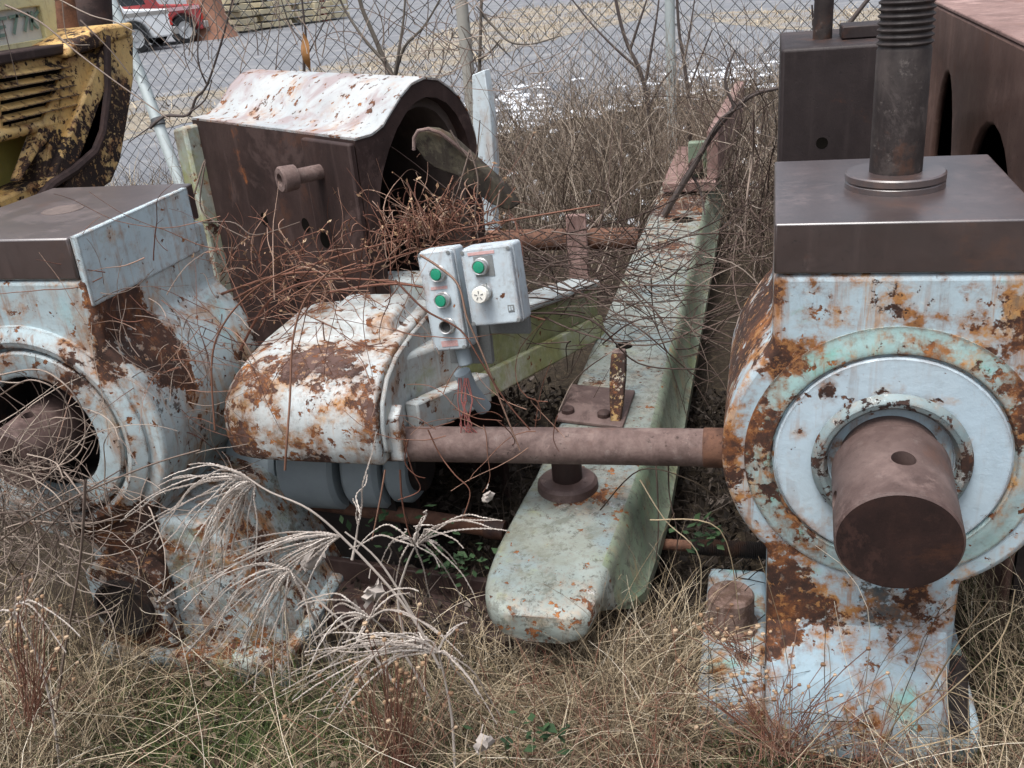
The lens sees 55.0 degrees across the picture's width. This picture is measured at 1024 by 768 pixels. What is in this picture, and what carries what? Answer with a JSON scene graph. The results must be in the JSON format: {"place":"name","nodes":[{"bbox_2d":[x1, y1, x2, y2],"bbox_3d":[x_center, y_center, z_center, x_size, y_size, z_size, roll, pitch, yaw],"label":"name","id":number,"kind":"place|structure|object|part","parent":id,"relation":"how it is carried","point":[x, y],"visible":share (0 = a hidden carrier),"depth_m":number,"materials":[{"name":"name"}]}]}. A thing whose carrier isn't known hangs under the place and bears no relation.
{"place":"outdoors","nodes":[
{"label":"outdoors","id":0,"kind":"place"},
{"bbox_2d":[123,0,655,140],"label":"verge","id":1,"kind":"structure","parent":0,"point":[180,104],"depth_m":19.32,"materials":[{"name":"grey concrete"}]},
{"bbox_2d":[106,0,880,185],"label":"road","id":2,"kind":"structure","parent":0,"point":[336,49],"depth_m":19.69,"materials":[{"name":"grey asphalt"}]},
{"bbox_2d":[113,5,178,52],"bbox_3d":[-11.623,-9.552,25.980,1.900,1.898,5.010,15,31,38],"label":"white truck","id":3,"kind":"object","parent":2,"relation":"on","point":[149,20],"visible":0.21,"depth_m":26.66,"materials":[{"name":"paint"}]},
{"bbox_2d":[118,0,208,43],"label":"red truck","id":4,"kind":"object","parent":2,"relation":"on","point":[175,16],"visible":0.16,"depth_m":28.83,"materials":[{"name":"paint"}]},
{"bbox_2d":[223,2,248,25],"bbox_3d":[-9.192,-12.376,32.868,0.260,1.100,1.100,11,29,33],"label":"stack","id":5,"kind":"object","parent":2,"relation":"on","point":[237,10],"visible":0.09,"depth_m":32.73,"materials":[{"name":"beige wood"}]},
{"bbox_2d":[221,0,259,30],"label":"timber stack","id":6,"kind":"object","parent":2,"relation":"on","point":[235,13],"visible":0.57,"depth_m":31.38,"materials":[{"name":"beige wood"}]},
{"bbox_2d":[240,0,275,27],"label":"timber stack","id":7,"kind":"object","parent":2,"relation":"on","point":[263,11],"visible":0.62,"depth_m":32.09,"materials":[{"name":"beige wood"}]},
{"bbox_2d":[256,0,293,26],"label":"timber stack","id":8,"kind":"object","parent":2,"relation":"on","point":[282,23],"visible":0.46,"depth_m":32.38,"materials":[{"name":"beige wood"}]},
{"bbox_2d":[279,0,313,22],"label":"timber stack","id":9,"kind":"object","parent":2,"relation":"on","point":[307,12],"visible":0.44,"depth_m":33.19,"materials":[{"name":"beige wood"}]},
{"bbox_2d":[296,0,331,20],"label":"timber stack","id":10,"kind":"object","parent":2,"relation":"on","point":[316,4],"visible":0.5,"depth_m":33.52,"materials":[{"name":"beige wood"}]},
{"bbox_2d":[312,0,349,17],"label":"timber stack","id":11,"kind":"object","parent":2,"relation":"on","point":[337,14],"visible":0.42,"depth_m":34.20,"materials":[{"name":"beige wood"}]},
{"bbox_2d":[464,54,778,227],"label":"snow","id":12,"kind":"structure","parent":2,"relation":"on","point":[519,86],"depth_m":11.99,"materials":[{"name":"white snow"}]},
{"bbox_2d":[0,81,1023,767],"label":"ground","id":13,"kind":"structure","parent":0,"point":[716,361],"depth_m":3.17,"materials":[{"name":"soil"}]},
{"bbox_2d":[0,599,80,767],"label":"plume weed","id":14,"kind":"object","parent":13,"relation":"on","point":[37,659],"visible":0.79,"depth_m":2.12,"materials":[{"name":"beige plant"}]},
{"bbox_2d":[0,0,132,206],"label":"yellow cab","id":15,"kind":"object","parent":13,"relation":"on","point":[64,107],"visible":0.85,"depth_m":3.72,"materials":[{"name":"paint"}]},
{"bbox_3d":[-1.890,-1.373,3.583,0.050,0.327,0.715,1,25,14],"label":"window frame","id":16,"kind":"part","parent":15,"relation":"part of","materials":[{"name":"yellow metal"}]},
{"bbox_2d":[0,529,238,767],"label":"straw grass","id":17,"kind":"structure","parent":13,"relation":"on","point":[99,695],"depth_m":2.43,"materials":[{"name":"beige plant"}]},
{"bbox_2d":[0,573,78,738],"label":"seed head weed","id":18,"kind":"object","parent":17,"relation":"on","point":[28,707],"visible":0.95,"depth_m":2.08,"materials":[{"name":"brown plant"}]},
{"bbox_2d":[0,247,265,723],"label":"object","id":19,"kind":"object","parent":13,"relation":"on","point":[51,525],"visible":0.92,"depth_m":2.33,"materials":[{"name":"brown plant"}]},
{"bbox_2d":[0,183,350,686],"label":"bearing stand","id":20,"kind":"object","parent":13,"relation":"on","point":[49,329],"visible":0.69,"depth_m":2.52,"materials":[{"name":"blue metal"}]},
{"bbox_2d":[225,439,435,568],"bbox_3d":[-0.536,0.324,2.936,0.620,0.540,0.300,1,25,14],"label":"roller drum","id":21,"kind":"object","parent":20,"relation":"attached to","point":[326,485],"visible":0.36,"depth_m":2.78,"materials":[{"name":"grey paint"}]},
{"bbox_2d":[224,271,604,464],"bbox_3d":[-0.249,-0.145,3.068,0.584,0.509,1.532,7,27,26],"label":"gear cover","id":22,"kind":"object","parent":21,"relation":"on","point":[324,426],"visible":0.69,"depth_m":2.51,"materials":[{"name":"white metal"}]},
{"bbox_2d":[0,170,564,539],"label":"vines","id":23,"kind":"object","parent":22,"relation":"on","point":[319,280],"visible":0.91,"depth_m":2.31,"materials":[{"name":"brown plant"}]},
{"bbox_2d":[482,484,494,502],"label":"dry leaf","id":24,"kind":"object","parent":23,"relation":"hanging from","point":[487,496],"visible":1,"depth_m":2.36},
{"bbox_2d":[387,426,722,467],"bbox_3d":[0.076,0.152,2.433,0.910,0.116,0.095,1,25,14],"label":"tie rod","id":25,"kind":"object","parent":22,"relation":"attached to","point":[697,447],"visible":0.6,"depth_m":2.38,"materials":[{"name":"brown metal"}]},
{"bbox_2d":[449,317,531,413],"bbox_3d":[-0.051,-0.076,2.425,0.208,0.335,0.081,-4,24,2],"label":"mounting bracket","id":26,"kind":"object","parent":25,"relation":"attached to","point":[486,342],"visible":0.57,"depth_m":2.41,"materials":[{"name":"grey metal"}]},
{"bbox_2d":[418,244,477,366],"bbox_3d":[-0.151,-0.177,2.321,0.090,0.286,0.096,-4,15,21],"label":"control box","id":27,"kind":"object","parent":26,"relation":"attached to","point":[443,299],"visible":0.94,"depth_m":2.29,"materials":[{"name":"grey paint"}]},
{"bbox_2d":[457,378,476,432],"bbox_3d":[-0.102,0.075,2.433,0.082,0.189,0.023,1,25,14],"label":"cable bundle","id":28,"kind":"object","parent":27,"relation":"hanging from","point":[464,403],"visible":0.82,"depth_m":2.42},
{"bbox_2d":[460,239,530,325],"bbox_3d":[-0.043,-0.226,2.243,0.124,0.182,0.117,-4,15,20],"label":"control box","id":29,"kind":"object","parent":26,"relation":"attached to","point":[495,282],"visible":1,"depth_m":2.22,"materials":[{"name":"grey paint"}]},
{"bbox_2d":[311,504,507,540],"bbox_3d":[-0.323,0.379,2.842,0.633,0.106,0.061,2,25,16],"label":"pipe","id":30,"kind":"object","parent":20,"relation":"attached to","point":[434,518],"visible":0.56,"depth_m":2.80,"materials":[{"name":"brown metal"}]},
{"bbox_2d":[128,0,232,142],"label":"sapling","id":31,"kind":"object","parent":13,"relation":"on","point":[160,118],"visible":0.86,"depth_m":6.85,"materials":[{"name":"brown plant"}]},
{"bbox_2d":[186,0,237,40],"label":"tree","id":32,"kind":"object","parent":13,"relation":"on","point":[212,29],"visible":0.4,"depth_m":29.55,"materials":[{"name":"brown plant"}]},
{"bbox_2d":[183,562,400,696],"bbox_3d":[-0.487,0.567,2.201,0.487,0.435,0.155,1,25,14],"label":"plume weed","id":33,"kind":"object","parent":13,"relation":"on","point":[287,572],"visible":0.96,"depth_m":2.16,"materials":[{"name":"beige plant"}]},
{"bbox_2d":[147,531,440,668],"bbox_3d":[-0.543,0.516,2.217,0.759,0.448,0.152,4,26,21],"label":"plume weed","id":34,"kind":"object","parent":13,"relation":"on","point":[324,540],"visible":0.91,"depth_m":2.16,"materials":[{"name":"beige plant"}]},
{"bbox_2d":[300,537,325,570],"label":"dry leaf","id":35,"kind":"object","parent":34,"relation":"attached to","point":[311,564],"visible":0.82,"depth_m":2.13,"materials":[{"name":"beige plant"}]},
{"bbox_2d":[2,0,589,243],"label":"bare twigs","id":36,"kind":"object","parent":13,"relation":"on","point":[473,160],"visible":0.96,"depth_m":5.96,"materials":[{"name":"brown plant"}]},
{"bbox_2d":[281,0,329,70],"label":"sapling","id":37,"kind":"object","parent":13,"relation":"on","point":[305,33],"visible":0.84,"depth_m":6.94,"materials":[{"name":"brown plant"}]},
{"bbox_2d":[301,16,310,71],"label":"hanging leaf","id":38,"kind":"object","parent":37,"relation":"hanging from","point":[306,57],"visible":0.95,"depth_m":6.94,"materials":[{"name":"brown plant"}]},
{"bbox_2d":[174,69,510,508],"bbox_3d":[-0.610,-0.288,3.263,0.566,1.406,1.030,-24,30,-36],"label":"saddle block","id":39,"kind":"object","parent":13,"relation":"on","point":[305,140],"depth_m":2.99,"materials":[{"name":"white paint"}]},
{"bbox_2d":[282,602,465,767],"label":"seed head weed","id":40,"kind":"object","parent":13,"relation":"on","point":[402,718],"visible":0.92,"depth_m":2.06,"materials":[{"name":"brown plant"}]},
{"bbox_2d":[340,0,439,74],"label":"sapling","id":41,"kind":"object","parent":13,"relation":"on","point":[379,53],"visible":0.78,"depth_m":6.63,"materials":[{"name":"brown plant"}]},
{"bbox_2d":[282,622,500,767],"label":"plume weed","id":42,"kind":"object","parent":13,"relation":"on","point":[411,645],"visible":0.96,"depth_m":2.02,"materials":[{"name":"beige plant"}]},
{"bbox_2d":[194,134,599,350],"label":"brambles","id":43,"kind":"object","parent":13,"relation":"on","point":[436,220],"visible":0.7,"depth_m":2.57,"materials":[{"name":"brown plant"}]},
{"bbox_2d":[412,127,519,209],"bbox_3d":[-0.118,-0.561,2.568,0.269,0.239,0.044,-7,24,-3],"label":"scrap blade","id":44,"kind":"object","parent":43,"relation":"on","point":[438,148],"visible":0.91,"depth_m":2.56,"materials":[{"name":"metal"}]},
{"bbox_2d":[0,605,820,767],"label":"green grass","id":45,"kind":"structure","parent":13,"relation":"on","point":[242,739],"depth_m":2.34,"materials":[{"name":"plant"}]},
{"bbox_2d":[105,55,777,185],"bbox_3d":[0.607,-2.868,9.959,10.878,0.516,2.960,-13,25,-16],"label":"chain-link fence","id":46,"kind":"object","parent":13,"relation":"on","point":[165,170],"visible":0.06,"depth_m":10.13,"materials":[{"name":"metal"}]},
{"bbox_2d":[108,0,813,283],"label":"dry brush","id":47,"kind":"object","parent":13,"relation":"on","point":[586,174],"visible":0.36,"depth_m":6.12,"materials":[{"name":"brown plant"}]},
{"bbox_2d":[472,69,500,229],"bbox_3d":[-0.152,-1.236,5.373,0.157,0.917,0.084,1,25,14],"label":"pale board","id":48,"kind":"object","parent":47,"relation":"on","point":[482,99],"visible":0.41,"depth_m":5.29,"materials":[{"name":"blue paint"}]},
{"bbox_2d":[676,0,711,141],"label":"sapling","id":49,"kind":"object","parent":47,"relation":"on","point":[680,44],"visible":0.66,"depth_m":6.86,"materials":[{"name":"brown plant"}]},
{"bbox_2d":[811,0,869,28],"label":"sapling","id":50,"kind":"object","parent":47,"relation":"on","point":[858,11],"visible":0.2,"depth_m":6.08,"materials":[{"name":"brown plant"}]},
{"bbox_2d":[324,555,645,669],"bbox_3d":[-0.175,0.629,2.690,1.101,0.160,0.159,4,25,20],"label":"channel iron","id":51,"kind":"object","parent":13,"relation":"on","point":[348,569],"visible":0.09,"depth_m":2.71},
{"bbox_2d":[191,0,784,597],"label":"bramble","id":52,"kind":"object","parent":13,"relation":"on","point":[597,256],"depth_m":3.30,"materials":[{"name":"brown plant"}]},
{"bbox_2d":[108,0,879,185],"bbox_3d":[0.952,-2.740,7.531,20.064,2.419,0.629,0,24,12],"label":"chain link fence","id":53,"kind":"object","parent":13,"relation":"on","point":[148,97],"visible":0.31,"depth_m":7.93,"materials":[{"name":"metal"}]},
{"bbox_2d":[0,634,1023,767],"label":"dead leaves","id":54,"kind":"object","parent":13,"relation":"on","point":[216,761],"visible":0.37,"depth_m":2.33,"materials":[{"name":"brown plant"}]},
{"bbox_2d":[0,504,1023,767],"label":"weed","id":55,"kind":"object","parent":13,"relation":"on","point":[702,738],"depth_m":2.13,"materials":[{"name":"plant"}]},
{"bbox_2d":[477,0,559,72],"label":"sapling","id":56,"kind":"object","parent":13,"relation":"on","point":[481,16],"visible":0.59,"depth_m":6.72,"materials":[{"name":"brown plant"}]},
{"bbox_2d":[311,364,765,698],"bbox_3d":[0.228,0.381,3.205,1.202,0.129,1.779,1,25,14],"label":"leaf litter","id":57,"kind":"object","parent":13,"relation":"on","point":[685,554],"visible":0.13,"depth_m":3.09,"materials":[{"name":"brown plant"}]},
{"bbox_2d":[258,520,888,767],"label":"straw grass","id":58,"kind":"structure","parent":13,"relation":"on","point":[465,702],"depth_m":2.32,"materials":[{"name":"beige plant"}]},
{"bbox_2d":[351,432,376,559],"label":"plume weed","id":59,"kind":"object","parent":58,"relation":"on","point":[357,523],"visible":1,"depth_m":2.18,"materials":[{"name":"beige plant"}]},
{"bbox_2d":[397,523,781,767],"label":"straw grass","id":60,"kind":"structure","parent":13,"relation":"on","point":[637,688],"depth_m":2.25,"materials":[{"name":"beige plant"}]},
{"bbox_2d":[673,603,771,670],"bbox_3d":[0.451,0.524,2.116,0.209,0.170,0.120,1,25,14],"label":"seed head weed","id":61,"kind":"object","parent":60,"relation":"on","point":[726,636],"visible":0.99,"depth_m":2.12,"materials":[{"name":"brown plant"}]},
{"bbox_2d":[485,178,725,643],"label":"frame beam","id":62,"kind":"structure","parent":13,"relation":"on","point":[563,536],"depth_m":2.58,"materials":[{"name":"green metal"}]},
{"bbox_2d":[609,348,626,420],"bbox_3d":[0.318,0.008,2.963,0.048,0.190,0.149,1,25,14],"label":"wedge pin","id":63,"kind":"object","parent":62,"relation":"in","point":[617,377],"visible":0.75,"depth_m":2.95,"materials":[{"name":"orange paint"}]},
{"bbox_2d":[662,81,743,192],"bbox_3d":[1.217,-1.605,6.220,0.350,0.319,1.966,2,25,17],"label":"beam shoe","id":64,"kind":"object","parent":62,"relation":"on","point":[691,148],"visible":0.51,"depth_m":5.47,"materials":[{"name":"metal"}]},
{"bbox_2d":[661,50,777,216],"bbox_3d":[1.010,-1.220,4.835,0.569,0.800,0.070,1,25,14],"label":"vine","id":65,"kind":"object","parent":62,"relation":"on","point":[706,143],"visible":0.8,"depth_m":4.83,"materials":[{"name":"brown plant"}]},
{"bbox_2d":[572,0,671,184],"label":"sapling","id":66,"kind":"object","parent":13,"relation":"on","point":[635,60],"visible":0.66,"depth_m":6.85,"materials":[{"name":"brown plant"}]},
{"bbox_2d":[449,14,877,159],"bbox_3d":[2.133,-3.126,9.918,7.484,0.773,3.414,-12,25,-14],"label":"fence brush","id":67,"kind":"object","parent":13,"relation":"on","point":[499,112],"visible":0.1,"depth_m":10.29,"materials":[{"name":"brown plant"}]},
{"bbox_2d":[677,619,889,765],"bbox_3d":[0.539,0.618,1.982,0.415,0.336,0.124,1,25,14],"label":"seed head weed","id":68,"kind":"object","parent":13,"relation":"on","point":[776,749],"visible":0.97,"depth_m":2.01,"materials":[{"name":"brown plant"}]},
{"bbox_2d":[777,0,879,161],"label":"steel block","id":69,"kind":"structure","parent":13,"relation":"on","point":[826,88],"depth_m":2.81,"materials":[{"name":"brown metal"}]},
{"bbox_2d":[697,0,1023,767],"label":"bearing stand","id":70,"kind":"object","parent":13,"relation":"on","point":[873,436],"visible":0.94,"depth_m":1.92,"materials":[{"name":"blue paint"}]},
{"bbox_2d":[662,538,765,559],"bbox_3d":[0.524,0.446,2.712,0.498,0.075,0.048,4,25,21],"label":"threaded bar","id":71,"kind":"object","parent":70,"relation":"attached to","point":[746,549],"visible":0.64,"depth_m":2.68,"materials":[{"name":"brown metal"}]},
{"bbox_2d":[814,554,1023,767],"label":"straw grass","id":72,"kind":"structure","parent":13,"relation":"on","point":[982,616],"depth_m":2.23,"materials":[{"name":"beige plant"}]},
{"bbox_2d":[924,0,1023,630],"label":"cast bracket","id":73,"kind":"object","parent":13,"relation":"on","point":[976,99],"visible":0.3,"depth_m":2.90,"materials":[{"name":"brown metal"}]},
{"bbox_2d":[942,573,1023,767],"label":"dry grass","id":74,"kind":"structure","parent":13,"relation":"on","point":[970,659],"depth_m":2.38,"materials":[{"name":"beige plant"}]},
{"bbox_2d":[0,468,1023,767],"bbox_3d":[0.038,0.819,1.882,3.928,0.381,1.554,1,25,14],"label":"straw grass","id":75,"kind":"structure","parent":0,"point":[429,754],"depth_m":2.26,"materials":[{"name":"beige plant"}]},
{"bbox_2d":[120,463,430,644],"bbox_3d":[-0.552,0.359,2.130,0.748,0.463,0.178,1,25,14],"label":"plume weed","id":76,"kind":"object","parent":75,"relation":"on","point":[245,482],"visible":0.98,"depth_m":2.09,"materials":[{"name":"beige plant"}]},
{"bbox_2d":[361,569,386,608],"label":"dry leaf","id":77,"kind":"object","parent":76,"relation":"hanging from","point":[373,593],"visible":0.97,"depth_m":2.10,"materials":[{"name":"white plant"}]},
{"bbox_2d":[295,587,463,700],"bbox_3d":[-0.290,0.557,2.097,0.428,0.401,0.146,1,25,14],"label":"plume weed","id":78,"kind":"object","parent":75,"relation":"on","point":[363,614],"visible":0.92,"depth_m":2.08,"materials":[{"name":"beige plant"}]},
{"bbox_2d":[349,510,506,639],"bbox_3d":[-0.167,0.407,2.109,0.362,0.385,0.145,7,27,26],"label":"plume weed","id":79,"kind":"object","parent":75,"relation":"on","point":[415,541],"visible":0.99,"depth_m":2.09,"materials":[{"name":"beige plant"}]},
{"bbox_2d":[473,724,494,754],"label":"dry leaf","id":80,"kind":"object","parent":75,"relation":"on","point":[487,742],"visible":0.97,"depth_m":1.94,"materials":[{"name":"white plant"}]},
{"bbox_2d":[485,214,639,278],"bbox_3d":[0.090,-0.675,5.082,1.130,0.430,0.155,1,25,14],"label":"cross pipe","id":81,"kind":"object","parent":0,"point":[576,222],"visible":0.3,"depth_m":4.95,"materials":[{"name":"brown metal"}]},
{"bbox_2d":[693,3,880,30],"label":"verge","id":82,"kind":"structure","parent":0,"point":[726,20],"depth_m":19.34,"materials":[{"name":"beige plant"}]}
]}

